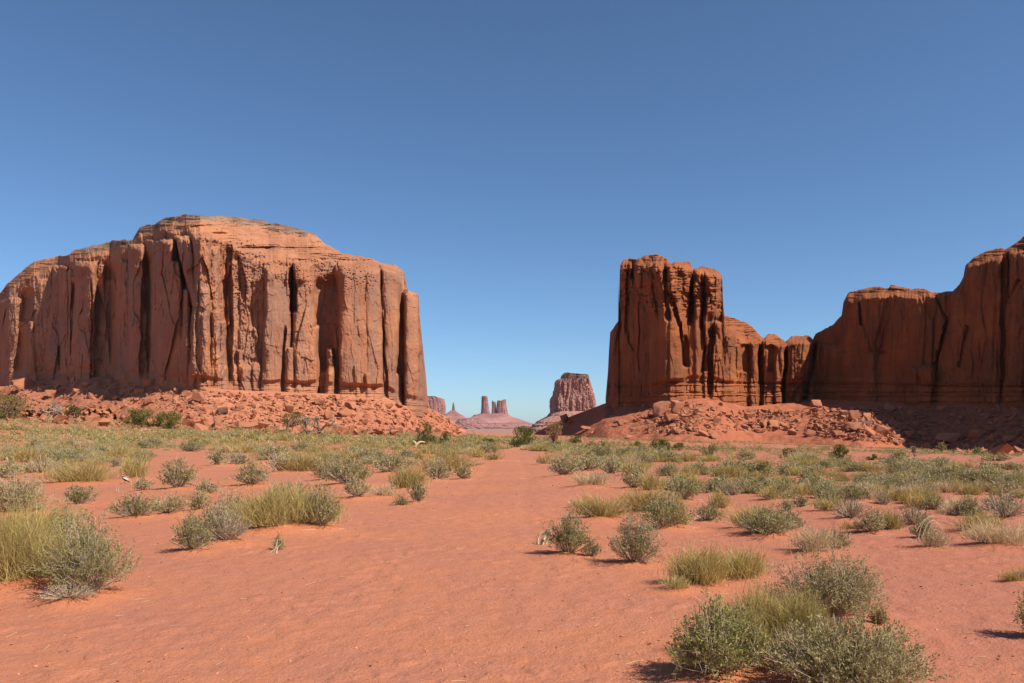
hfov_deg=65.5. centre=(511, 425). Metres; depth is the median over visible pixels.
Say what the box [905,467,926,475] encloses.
shrub
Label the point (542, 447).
bush
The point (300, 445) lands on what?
shrub
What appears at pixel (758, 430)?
boulder
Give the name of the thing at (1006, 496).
shrub
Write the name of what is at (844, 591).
shrub
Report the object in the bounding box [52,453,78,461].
shrub
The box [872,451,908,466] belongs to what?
shrub
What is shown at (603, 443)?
shrub
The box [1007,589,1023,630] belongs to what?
shrub
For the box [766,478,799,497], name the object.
shrub
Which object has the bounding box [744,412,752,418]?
boulder
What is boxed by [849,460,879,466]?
bush
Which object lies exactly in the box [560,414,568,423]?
boulder
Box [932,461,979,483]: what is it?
shrub
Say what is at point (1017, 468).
shrub
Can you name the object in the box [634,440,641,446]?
shrub
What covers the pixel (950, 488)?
grass tuft
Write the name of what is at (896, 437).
boulder
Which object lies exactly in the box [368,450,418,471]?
shrub
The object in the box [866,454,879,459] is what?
juniper tree
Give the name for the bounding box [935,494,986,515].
grass tuft
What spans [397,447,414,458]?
shrub
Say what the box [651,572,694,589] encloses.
grass tuft
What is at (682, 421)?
rubble
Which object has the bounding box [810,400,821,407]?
boulder
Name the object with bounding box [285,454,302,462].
shrub
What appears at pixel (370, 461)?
shrub
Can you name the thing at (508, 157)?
sky
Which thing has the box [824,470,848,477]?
bush
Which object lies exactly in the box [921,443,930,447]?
boulder
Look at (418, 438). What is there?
juniper tree
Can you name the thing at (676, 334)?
butte
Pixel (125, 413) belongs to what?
boulder
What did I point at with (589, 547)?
shrub
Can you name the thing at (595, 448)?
shrub
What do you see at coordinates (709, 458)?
bush
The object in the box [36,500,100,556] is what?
shrub
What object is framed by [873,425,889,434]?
boulder
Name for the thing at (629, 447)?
shrub
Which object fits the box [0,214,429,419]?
mesa
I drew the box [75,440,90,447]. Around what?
grass tuft
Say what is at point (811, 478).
shrub
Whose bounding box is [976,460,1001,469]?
shrub
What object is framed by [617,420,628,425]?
boulder
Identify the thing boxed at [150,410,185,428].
bush
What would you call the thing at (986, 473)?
shrub
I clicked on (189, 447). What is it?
shrub
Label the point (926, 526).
dead wood
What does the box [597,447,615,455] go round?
shrub
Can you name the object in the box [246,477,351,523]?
bush
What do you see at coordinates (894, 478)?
shrub
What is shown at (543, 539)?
dead wood
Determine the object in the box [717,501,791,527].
grass tuft
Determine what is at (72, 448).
shrub
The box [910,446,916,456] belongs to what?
dead snag
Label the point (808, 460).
bush
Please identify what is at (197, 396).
boulder
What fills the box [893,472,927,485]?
shrub
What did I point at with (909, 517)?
shrub
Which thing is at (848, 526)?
grass tuft
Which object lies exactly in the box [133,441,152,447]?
shrub
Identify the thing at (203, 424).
rubble
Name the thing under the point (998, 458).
shrub
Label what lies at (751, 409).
boulder
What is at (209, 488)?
shrub
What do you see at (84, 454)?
grass tuft
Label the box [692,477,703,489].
bush
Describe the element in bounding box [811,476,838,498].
shrub
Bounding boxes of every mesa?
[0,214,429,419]
[427,396,445,414]
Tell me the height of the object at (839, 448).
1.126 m
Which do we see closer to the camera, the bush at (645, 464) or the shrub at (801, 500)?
the shrub at (801, 500)
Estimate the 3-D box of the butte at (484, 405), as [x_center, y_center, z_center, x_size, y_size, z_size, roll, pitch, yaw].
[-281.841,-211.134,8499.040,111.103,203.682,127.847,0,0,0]
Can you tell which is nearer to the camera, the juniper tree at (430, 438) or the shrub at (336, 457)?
the shrub at (336, 457)
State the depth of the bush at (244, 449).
57.31 m
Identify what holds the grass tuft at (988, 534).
on the ground
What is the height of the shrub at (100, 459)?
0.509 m
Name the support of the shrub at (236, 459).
on the ground
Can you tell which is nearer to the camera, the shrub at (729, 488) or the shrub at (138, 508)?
the shrub at (138, 508)
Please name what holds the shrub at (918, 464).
on the ground
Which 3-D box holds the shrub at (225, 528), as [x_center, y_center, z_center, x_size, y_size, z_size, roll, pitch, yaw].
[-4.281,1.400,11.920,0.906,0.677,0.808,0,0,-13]
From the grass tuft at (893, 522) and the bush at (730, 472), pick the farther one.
the bush at (730, 472)
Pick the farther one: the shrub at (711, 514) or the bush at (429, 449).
the bush at (429, 449)
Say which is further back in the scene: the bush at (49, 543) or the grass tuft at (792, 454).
the grass tuft at (792, 454)
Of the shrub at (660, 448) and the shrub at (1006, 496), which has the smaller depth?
the shrub at (1006, 496)
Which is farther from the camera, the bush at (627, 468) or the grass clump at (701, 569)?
the bush at (627, 468)
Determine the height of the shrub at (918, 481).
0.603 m
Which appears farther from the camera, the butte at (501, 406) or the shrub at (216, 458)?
the butte at (501, 406)
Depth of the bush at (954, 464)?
35.24 m
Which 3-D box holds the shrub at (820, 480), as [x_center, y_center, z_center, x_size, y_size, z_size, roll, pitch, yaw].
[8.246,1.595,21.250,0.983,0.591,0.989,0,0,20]
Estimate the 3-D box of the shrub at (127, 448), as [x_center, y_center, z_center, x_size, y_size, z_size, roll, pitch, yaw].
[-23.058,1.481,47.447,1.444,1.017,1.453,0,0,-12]
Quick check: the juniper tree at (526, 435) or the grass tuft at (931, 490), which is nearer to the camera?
the grass tuft at (931, 490)
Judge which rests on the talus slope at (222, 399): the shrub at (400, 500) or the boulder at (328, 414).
the boulder at (328, 414)
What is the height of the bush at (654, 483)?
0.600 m
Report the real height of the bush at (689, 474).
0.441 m
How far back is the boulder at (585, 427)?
433.61 m
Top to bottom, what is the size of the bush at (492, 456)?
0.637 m
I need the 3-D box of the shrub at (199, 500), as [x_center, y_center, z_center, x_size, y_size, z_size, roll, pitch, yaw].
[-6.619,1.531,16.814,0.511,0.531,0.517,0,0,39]
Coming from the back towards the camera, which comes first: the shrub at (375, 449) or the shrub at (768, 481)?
the shrub at (375, 449)
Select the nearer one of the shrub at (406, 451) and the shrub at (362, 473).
the shrub at (362, 473)
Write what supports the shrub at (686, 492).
on the ground
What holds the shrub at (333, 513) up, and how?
on the ground
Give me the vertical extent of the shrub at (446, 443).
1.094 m
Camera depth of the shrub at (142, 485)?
23.51 m
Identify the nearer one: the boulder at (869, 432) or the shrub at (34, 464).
the shrub at (34, 464)
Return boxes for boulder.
[12,377,35,390]
[32,396,40,400]
[45,390,59,396]
[82,381,92,385]
[86,392,93,398]
[120,407,132,417]
[143,378,151,387]
[143,398,151,404]
[183,390,190,395]
[192,392,204,401]
[196,406,204,410]
[213,416,221,420]
[216,407,227,414]
[235,402,243,408]
[274,395,284,398]
[285,404,293,412]
[314,399,324,404]
[324,411,332,419]
[339,408,351,415]
[345,401,358,408]
[360,418,367,423]
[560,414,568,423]
[581,426,590,429]
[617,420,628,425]
[624,435,634,438]
[648,424,655,429]
[653,401,669,416]
[665,413,678,422]
[670,400,681,413]
[698,429,707,436]
[702,416,712,420]
[708,431,717,438]
[713,417,721,423]
[741,423,748,428]
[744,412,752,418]
[746,408,755,411]
[754,428,765,432]
[759,419,767,427]
[768,420,778,428]
[787,428,796,434]
[803,429,816,436]
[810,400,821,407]
[822,424,829,429]
[831,430,841,436]
[839,410,848,415]
[846,422,861,430]
[848,410,859,420]
[862,421,871,425]
[863,413,870,419]
[864,425,875,437]
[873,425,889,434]
[884,403,896,410]
[892,434,899,439]
[903,431,914,437]
[906,410,914,415]
[908,442,918,446]
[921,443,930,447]
[935,433,959,442]
[936,405,946,409]
[968,429,985,437]
[1002,435,1016,441]
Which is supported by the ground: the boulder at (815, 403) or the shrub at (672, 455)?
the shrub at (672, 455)
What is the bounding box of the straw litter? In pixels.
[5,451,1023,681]
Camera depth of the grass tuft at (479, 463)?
37.97 m
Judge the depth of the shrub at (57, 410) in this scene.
528.01 m
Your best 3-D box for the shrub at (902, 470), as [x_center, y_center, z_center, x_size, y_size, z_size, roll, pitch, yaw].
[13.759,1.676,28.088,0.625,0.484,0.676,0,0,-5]
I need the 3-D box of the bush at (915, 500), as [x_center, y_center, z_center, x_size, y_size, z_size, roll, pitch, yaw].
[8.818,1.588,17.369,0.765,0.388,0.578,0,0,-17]
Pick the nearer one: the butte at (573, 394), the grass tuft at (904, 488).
the grass tuft at (904, 488)
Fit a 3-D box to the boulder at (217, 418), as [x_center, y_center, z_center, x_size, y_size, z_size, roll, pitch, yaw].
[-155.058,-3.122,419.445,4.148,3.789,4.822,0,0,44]
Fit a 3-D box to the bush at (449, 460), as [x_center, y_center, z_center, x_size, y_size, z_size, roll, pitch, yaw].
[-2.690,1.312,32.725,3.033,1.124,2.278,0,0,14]
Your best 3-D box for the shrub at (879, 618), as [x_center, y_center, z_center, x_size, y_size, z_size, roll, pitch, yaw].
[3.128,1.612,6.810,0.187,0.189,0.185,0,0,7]
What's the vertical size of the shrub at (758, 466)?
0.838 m
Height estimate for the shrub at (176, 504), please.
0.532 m
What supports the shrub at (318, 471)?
on the ground
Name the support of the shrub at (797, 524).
on the ground
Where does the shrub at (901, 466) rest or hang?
on the ground
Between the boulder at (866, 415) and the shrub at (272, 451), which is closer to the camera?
the shrub at (272, 451)
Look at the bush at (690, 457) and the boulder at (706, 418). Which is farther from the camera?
the boulder at (706, 418)
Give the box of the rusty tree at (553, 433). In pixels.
[542,421,562,443]
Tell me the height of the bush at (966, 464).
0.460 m
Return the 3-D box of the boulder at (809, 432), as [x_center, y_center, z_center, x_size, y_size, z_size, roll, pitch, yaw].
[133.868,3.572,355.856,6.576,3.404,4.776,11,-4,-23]
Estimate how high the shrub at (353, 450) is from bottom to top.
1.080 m
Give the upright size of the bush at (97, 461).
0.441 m
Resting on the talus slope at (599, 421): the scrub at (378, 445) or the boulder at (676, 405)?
the boulder at (676, 405)
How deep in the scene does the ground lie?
8.45 m
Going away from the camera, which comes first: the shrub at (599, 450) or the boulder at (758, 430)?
the shrub at (599, 450)
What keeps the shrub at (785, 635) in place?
on the ground
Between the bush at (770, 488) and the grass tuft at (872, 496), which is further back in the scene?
the bush at (770, 488)
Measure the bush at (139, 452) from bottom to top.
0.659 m
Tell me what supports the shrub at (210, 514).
on the ground
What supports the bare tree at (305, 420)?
on the ground
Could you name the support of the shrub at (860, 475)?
on the ground
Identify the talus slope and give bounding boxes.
[0,377,465,431]
[533,398,1023,449]
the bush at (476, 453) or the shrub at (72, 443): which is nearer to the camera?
the bush at (476, 453)
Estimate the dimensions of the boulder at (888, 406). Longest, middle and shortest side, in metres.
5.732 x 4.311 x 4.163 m
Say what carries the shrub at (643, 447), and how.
on the ground
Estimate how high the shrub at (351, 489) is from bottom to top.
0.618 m
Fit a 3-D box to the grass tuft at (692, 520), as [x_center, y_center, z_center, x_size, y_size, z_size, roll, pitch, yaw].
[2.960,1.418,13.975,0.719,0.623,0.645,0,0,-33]
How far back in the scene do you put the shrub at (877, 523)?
13.33 m
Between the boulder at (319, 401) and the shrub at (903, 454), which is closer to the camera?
the shrub at (903, 454)
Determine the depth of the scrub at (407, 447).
62.91 m
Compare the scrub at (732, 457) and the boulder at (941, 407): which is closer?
the scrub at (732, 457)
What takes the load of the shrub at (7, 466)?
on the ground
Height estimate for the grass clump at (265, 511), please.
0.825 m
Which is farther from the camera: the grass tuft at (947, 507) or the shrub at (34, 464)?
the shrub at (34, 464)
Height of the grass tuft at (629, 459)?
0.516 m
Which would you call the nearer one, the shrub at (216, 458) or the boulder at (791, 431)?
the shrub at (216, 458)
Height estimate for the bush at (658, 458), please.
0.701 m
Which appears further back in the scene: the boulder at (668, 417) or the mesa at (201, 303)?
the mesa at (201, 303)
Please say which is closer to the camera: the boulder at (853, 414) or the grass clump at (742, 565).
the grass clump at (742, 565)
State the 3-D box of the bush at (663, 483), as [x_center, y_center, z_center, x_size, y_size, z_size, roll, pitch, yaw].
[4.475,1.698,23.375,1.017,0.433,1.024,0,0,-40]
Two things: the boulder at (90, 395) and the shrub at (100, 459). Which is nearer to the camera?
the shrub at (100, 459)
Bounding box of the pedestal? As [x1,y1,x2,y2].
[455,413,532,428]
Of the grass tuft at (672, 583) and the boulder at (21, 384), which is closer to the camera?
the grass tuft at (672, 583)
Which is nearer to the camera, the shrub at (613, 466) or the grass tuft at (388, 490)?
the grass tuft at (388, 490)
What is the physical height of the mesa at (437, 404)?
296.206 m
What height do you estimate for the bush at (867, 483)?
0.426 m
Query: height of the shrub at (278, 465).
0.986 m
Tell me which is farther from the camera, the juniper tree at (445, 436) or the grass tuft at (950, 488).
the juniper tree at (445, 436)
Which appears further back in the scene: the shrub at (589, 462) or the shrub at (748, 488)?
the shrub at (589, 462)
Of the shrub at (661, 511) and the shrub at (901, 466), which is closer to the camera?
the shrub at (661, 511)
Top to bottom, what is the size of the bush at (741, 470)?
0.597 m
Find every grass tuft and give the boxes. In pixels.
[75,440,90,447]
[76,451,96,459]
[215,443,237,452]
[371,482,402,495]
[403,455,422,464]
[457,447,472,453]
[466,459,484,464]
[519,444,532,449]
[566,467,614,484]
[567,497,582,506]
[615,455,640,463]
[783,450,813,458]
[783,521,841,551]
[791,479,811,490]
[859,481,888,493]
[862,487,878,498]
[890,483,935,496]
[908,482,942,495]
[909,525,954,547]
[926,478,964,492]
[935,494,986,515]
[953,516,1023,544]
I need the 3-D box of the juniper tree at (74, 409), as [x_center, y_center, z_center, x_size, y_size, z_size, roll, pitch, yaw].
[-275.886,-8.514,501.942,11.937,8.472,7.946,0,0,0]
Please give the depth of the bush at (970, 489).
20.69 m
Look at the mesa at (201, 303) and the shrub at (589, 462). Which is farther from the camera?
the mesa at (201, 303)
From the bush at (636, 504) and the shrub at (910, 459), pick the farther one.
the shrub at (910, 459)
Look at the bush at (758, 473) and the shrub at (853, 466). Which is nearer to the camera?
the bush at (758, 473)
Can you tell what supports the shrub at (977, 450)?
on the ground
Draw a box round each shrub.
[0,449,22,459]
[0,457,25,478]
[0,466,62,510]
[1,444,20,450]
[20,453,66,471]
[21,435,48,448]
[24,506,143,595]
[29,580,98,600]
[31,442,46,450]
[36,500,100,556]
[37,401,64,417]
[37,441,68,455]
[39,456,71,471]
[49,452,71,460]
[51,449,75,455]
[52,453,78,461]
[56,438,79,447]
[61,483,101,503]
[64,446,83,451]
[69,448,90,454]
[69,453,95,461]
[80,445,98,451]
[84,455,111,462]
[104,490,159,516]
[108,454,125,466]
[115,443,138,451]
[131,474,154,489]
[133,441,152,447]
[133,453,153,461]
[139,447,159,457]
[140,435,160,446]
[143,433,165,445]
[147,487,191,512]
[155,454,200,486]
[168,505,214,549]
[179,437,205,451]
[182,501,240,536]
[184,487,212,509]
[193,478,220,493]
[204,447,230,464]
[204,501,252,539]
[210,482,252,518]
[224,450,258,463]
[225,458,271,483]
[252,445,272,457]
[262,442,289,459]
[262,449,296,470]
[264,474,321,500]
[271,531,286,549]
[280,442,291,452]
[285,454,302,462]
[291,437,314,450]
[296,481,343,526]
[307,451,342,478]
[315,451,331,461]
[318,454,375,482]
[324,452,348,461]
[339,445,363,457]
[342,473,376,496]
[354,446,379,459]
[358,455,374,463]
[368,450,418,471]
[370,444,381,452]
[372,449,389,459]
[377,454,407,463]
[391,494,412,504]
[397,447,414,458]
[406,477,429,500]
[422,453,458,478]
[438,440,454,448]
[439,450,457,457]
[453,460,474,477]
[460,441,480,447]
[478,438,503,452]
[539,506,599,552]
[547,448,584,473]
[571,451,605,468]
[579,533,602,556]
[588,444,602,452]
[590,446,608,454]
[593,454,623,472]
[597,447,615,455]
[598,439,611,446]
[607,501,666,562]
[616,444,635,457]
[618,461,646,486]
[630,486,698,526]
[633,452,654,463]
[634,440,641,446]
[634,444,655,451]
[651,448,682,461]
[651,461,681,475]
[652,445,670,453]
[658,472,705,497]
[661,476,683,491]
[663,588,780,682]
[665,471,696,490]
[686,459,712,474]
[690,498,725,520]
[699,474,727,492]
[705,457,751,474]
[707,472,732,483]
[717,473,742,494]
[726,458,752,468]
[730,475,755,493]
[734,447,756,459]
[736,503,796,535]
[737,459,779,475]
[739,470,755,480]
[740,473,774,485]
[746,601,949,682]
[747,536,895,617]
[753,476,785,491]
[760,615,827,665]
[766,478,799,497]
[772,459,803,475]
[773,505,807,529]
[776,497,795,511]
[777,459,807,468]
[779,476,801,486]
[791,493,809,506]
[796,464,824,476]
[797,475,824,483]
[802,474,839,491]
[807,476,828,486]
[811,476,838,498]
[812,459,833,467]
[815,482,847,503]
[822,522,854,548]
[823,456,841,462]
[825,493,878,517]
[836,458,852,467]
[837,482,871,499]
[838,477,870,494]
[843,462,864,471]
[850,467,875,483]
[853,506,887,531]
[855,474,879,487]
[866,469,891,479]
[866,602,889,624]
[871,473,899,490]
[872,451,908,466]
[873,489,892,503]
[876,470,908,485]
[883,460,910,473]
[888,453,937,465]
[889,449,906,458]
[893,464,915,471]
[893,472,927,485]
[894,456,934,470]
[895,451,908,458]
[895,468,907,476]
[896,498,933,524]
[897,472,937,488]
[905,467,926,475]
[907,514,938,536]
[912,465,947,476]
[915,459,939,471]
[915,471,943,482]
[918,493,945,509]
[926,456,955,466]
[931,472,961,483]
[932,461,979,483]
[935,441,946,451]
[951,492,987,515]
[969,463,1005,484]
[971,446,982,453]
[971,478,987,491]
[974,486,1023,509]
[975,494,1023,516]
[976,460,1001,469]
[980,452,1012,460]
[981,475,1023,492]
[984,473,1023,488]
[998,461,1022,469]
[1001,471,1023,483]
[1004,465,1023,475]
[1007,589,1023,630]
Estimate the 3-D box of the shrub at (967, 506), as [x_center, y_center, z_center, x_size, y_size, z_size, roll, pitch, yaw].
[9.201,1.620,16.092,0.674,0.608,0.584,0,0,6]
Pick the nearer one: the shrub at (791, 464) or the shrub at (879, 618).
the shrub at (879, 618)
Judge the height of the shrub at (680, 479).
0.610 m
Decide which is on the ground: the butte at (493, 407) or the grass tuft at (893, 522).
the grass tuft at (893, 522)
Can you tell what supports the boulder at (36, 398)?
on the talus slope at (222, 399)
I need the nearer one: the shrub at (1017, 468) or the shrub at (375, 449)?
the shrub at (1017, 468)
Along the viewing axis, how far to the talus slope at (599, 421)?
377.63 m
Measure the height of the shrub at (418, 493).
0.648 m
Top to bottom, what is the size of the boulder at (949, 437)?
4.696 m
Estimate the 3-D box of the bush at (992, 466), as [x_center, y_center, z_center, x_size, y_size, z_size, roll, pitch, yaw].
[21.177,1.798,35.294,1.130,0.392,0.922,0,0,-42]
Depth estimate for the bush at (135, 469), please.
28.95 m
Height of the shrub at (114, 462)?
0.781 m
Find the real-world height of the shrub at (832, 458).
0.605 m
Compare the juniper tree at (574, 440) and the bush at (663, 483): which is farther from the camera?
the juniper tree at (574, 440)
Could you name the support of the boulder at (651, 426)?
on the talus slope at (599, 421)
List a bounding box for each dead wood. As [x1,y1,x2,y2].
[116,476,139,491]
[270,539,279,552]
[537,528,554,544]
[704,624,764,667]
[916,515,944,540]
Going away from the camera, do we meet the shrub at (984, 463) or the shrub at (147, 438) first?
the shrub at (984, 463)
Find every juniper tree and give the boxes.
[0,391,36,418]
[64,405,83,417]
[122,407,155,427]
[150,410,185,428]
[408,422,434,445]
[423,434,441,444]
[439,434,448,445]
[482,438,494,442]
[510,426,536,446]
[568,435,581,443]
[649,438,673,451]
[673,442,683,450]
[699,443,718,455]
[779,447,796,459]
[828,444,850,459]
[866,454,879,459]
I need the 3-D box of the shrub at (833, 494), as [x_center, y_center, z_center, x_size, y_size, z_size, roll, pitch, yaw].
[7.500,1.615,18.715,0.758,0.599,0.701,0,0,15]
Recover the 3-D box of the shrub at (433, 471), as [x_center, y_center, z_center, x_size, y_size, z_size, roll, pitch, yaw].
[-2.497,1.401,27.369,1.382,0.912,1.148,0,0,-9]
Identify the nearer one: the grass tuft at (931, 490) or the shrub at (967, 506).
the shrub at (967, 506)
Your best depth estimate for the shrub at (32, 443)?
61.96 m
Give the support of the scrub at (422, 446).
on the ground
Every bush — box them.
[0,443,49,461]
[0,491,97,543]
[0,492,69,583]
[7,518,114,580]
[20,463,40,472]
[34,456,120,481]
[51,442,70,448]
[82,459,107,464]
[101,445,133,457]
[114,455,140,466]
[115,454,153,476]
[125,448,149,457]
[161,443,177,447]
[217,436,226,444]
[218,441,265,452]
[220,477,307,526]
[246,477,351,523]
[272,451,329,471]
[281,435,293,440]
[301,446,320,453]
[334,450,360,458]
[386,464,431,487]
[389,444,404,449]
[412,451,426,458]
[414,447,481,470]
[418,446,432,453]
[425,441,442,449]
[427,446,442,453]
[463,445,494,456]
[480,450,504,459]
[533,440,553,450]
[534,452,561,463]
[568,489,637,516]
[610,484,689,510]
[618,458,650,474]
[633,461,650,468]
[636,469,666,489]
[649,450,672,461]
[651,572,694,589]
[654,476,667,489]
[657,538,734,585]
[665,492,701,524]
[674,469,697,479]
[679,462,701,475]
[681,451,698,461]
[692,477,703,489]
[693,576,838,656]
[697,452,721,461]
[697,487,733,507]
[708,464,751,476]
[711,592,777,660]
[712,462,739,477]
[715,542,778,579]
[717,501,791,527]
[751,469,764,476]
[756,481,792,495]
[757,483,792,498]
[757,586,837,650]
[783,463,804,475]
[786,454,814,460]
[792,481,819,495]
[798,457,817,462]
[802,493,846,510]
[809,470,821,477]
[814,468,828,475]
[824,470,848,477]
[828,475,851,480]
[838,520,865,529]
[842,480,887,489]
[848,470,864,476]
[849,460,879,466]
[859,462,887,471]
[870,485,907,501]
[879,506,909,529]
[895,471,930,477]
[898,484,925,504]
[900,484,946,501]
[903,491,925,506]
[927,476,949,485]
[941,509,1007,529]
[942,462,967,467]
[949,478,966,492]
[954,461,976,468]
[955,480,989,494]
[979,463,1001,468]
[982,480,1005,492]
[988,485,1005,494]
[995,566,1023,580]
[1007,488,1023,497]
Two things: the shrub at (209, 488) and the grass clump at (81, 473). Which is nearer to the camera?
the shrub at (209, 488)
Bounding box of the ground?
[0,421,1023,682]
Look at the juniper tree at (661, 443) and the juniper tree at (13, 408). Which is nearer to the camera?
the juniper tree at (661, 443)
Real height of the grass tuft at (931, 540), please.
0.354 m
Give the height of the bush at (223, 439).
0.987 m
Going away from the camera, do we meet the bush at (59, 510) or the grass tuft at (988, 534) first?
the bush at (59, 510)
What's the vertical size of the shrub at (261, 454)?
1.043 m
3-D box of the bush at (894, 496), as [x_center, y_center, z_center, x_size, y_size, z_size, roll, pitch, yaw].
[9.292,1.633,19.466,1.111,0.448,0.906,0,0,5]
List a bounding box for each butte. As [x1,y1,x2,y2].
[481,396,489,412]
[492,400,495,412]
[496,399,507,413]
[529,372,595,433]
[606,236,1023,408]
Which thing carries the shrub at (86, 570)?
on the ground
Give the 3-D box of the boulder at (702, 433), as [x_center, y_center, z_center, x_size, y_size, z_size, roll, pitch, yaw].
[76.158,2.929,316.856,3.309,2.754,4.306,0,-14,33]
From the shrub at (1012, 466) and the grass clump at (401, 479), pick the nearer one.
the grass clump at (401, 479)
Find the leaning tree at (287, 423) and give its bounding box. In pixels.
[280,412,303,432]
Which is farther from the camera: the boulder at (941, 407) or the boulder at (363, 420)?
the boulder at (363, 420)
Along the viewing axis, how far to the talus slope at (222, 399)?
500.79 m
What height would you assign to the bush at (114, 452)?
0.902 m
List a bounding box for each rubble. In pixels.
[1,379,461,436]
[588,401,1023,454]
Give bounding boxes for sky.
[0,0,1023,423]
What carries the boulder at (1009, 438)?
on the talus slope at (599, 421)
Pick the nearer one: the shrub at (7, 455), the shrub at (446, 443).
the shrub at (7, 455)
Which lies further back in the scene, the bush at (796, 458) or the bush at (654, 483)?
the bush at (796, 458)
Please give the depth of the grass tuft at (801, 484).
21.61 m
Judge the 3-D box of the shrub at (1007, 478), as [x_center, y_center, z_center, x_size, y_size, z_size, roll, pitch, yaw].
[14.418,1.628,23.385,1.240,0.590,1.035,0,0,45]
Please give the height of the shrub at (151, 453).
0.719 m
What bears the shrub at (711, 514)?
on the ground
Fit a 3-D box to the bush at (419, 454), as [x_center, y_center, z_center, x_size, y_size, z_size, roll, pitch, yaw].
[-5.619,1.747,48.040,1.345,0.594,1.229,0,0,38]
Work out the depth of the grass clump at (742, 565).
8.99 m
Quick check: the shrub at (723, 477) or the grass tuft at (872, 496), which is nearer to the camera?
the grass tuft at (872, 496)
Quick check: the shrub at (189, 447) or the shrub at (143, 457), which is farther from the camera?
the shrub at (189, 447)
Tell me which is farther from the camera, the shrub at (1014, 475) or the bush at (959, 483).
the shrub at (1014, 475)
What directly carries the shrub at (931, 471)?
on the ground
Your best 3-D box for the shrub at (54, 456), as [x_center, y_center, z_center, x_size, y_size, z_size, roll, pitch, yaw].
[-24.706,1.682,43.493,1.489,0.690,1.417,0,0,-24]
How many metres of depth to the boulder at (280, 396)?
485.29 m
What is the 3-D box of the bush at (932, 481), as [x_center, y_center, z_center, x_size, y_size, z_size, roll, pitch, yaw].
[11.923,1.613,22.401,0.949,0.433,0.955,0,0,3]
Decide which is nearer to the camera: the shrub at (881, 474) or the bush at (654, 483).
the bush at (654, 483)
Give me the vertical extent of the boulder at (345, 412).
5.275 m
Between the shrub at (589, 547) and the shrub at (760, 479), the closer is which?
the shrub at (589, 547)
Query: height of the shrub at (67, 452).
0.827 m
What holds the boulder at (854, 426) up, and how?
on the talus slope at (599, 421)
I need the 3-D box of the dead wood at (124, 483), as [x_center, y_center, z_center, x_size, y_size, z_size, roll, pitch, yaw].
[-11.241,1.718,23.317,0.692,0.484,0.039,0,0,0]
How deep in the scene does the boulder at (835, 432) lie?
340.28 m
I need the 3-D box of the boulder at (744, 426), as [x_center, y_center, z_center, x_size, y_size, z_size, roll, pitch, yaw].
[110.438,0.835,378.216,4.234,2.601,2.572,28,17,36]
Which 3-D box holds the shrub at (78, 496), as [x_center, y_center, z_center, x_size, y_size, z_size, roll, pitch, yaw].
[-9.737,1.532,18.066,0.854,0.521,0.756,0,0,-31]
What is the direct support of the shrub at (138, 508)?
on the ground
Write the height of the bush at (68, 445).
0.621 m
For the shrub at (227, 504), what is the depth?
14.17 m
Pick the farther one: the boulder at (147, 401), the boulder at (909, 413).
the boulder at (147, 401)
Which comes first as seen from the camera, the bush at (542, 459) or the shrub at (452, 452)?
the bush at (542, 459)
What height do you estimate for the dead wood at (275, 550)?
0.207 m
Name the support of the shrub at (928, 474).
on the ground
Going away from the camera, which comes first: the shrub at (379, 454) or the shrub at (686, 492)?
the shrub at (686, 492)
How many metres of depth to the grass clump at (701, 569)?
8.70 m
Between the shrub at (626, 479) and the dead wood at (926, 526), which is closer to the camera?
the dead wood at (926, 526)
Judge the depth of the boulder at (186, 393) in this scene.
457.59 m
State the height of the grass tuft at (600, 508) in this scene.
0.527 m
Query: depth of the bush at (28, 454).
41.10 m
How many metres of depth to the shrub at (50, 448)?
45.08 m
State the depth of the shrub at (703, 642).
5.35 m
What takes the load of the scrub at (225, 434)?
on the ground
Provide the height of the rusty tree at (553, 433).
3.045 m
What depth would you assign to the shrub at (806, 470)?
28.93 m
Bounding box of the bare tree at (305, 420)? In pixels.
[294,415,337,434]
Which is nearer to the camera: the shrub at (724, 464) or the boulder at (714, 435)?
the shrub at (724, 464)
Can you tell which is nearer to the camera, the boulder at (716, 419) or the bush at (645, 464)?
the bush at (645, 464)
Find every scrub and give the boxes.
[0,415,1020,454]
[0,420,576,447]
[0,436,1023,491]
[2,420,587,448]
[2,440,764,467]
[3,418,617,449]
[3,440,838,468]
[3,440,985,484]
[20,439,1013,476]
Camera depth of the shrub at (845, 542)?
11.40 m
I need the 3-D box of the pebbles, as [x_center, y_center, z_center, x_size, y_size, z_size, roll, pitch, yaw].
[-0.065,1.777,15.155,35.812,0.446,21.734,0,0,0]
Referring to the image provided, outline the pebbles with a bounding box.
[0,483,1021,682]

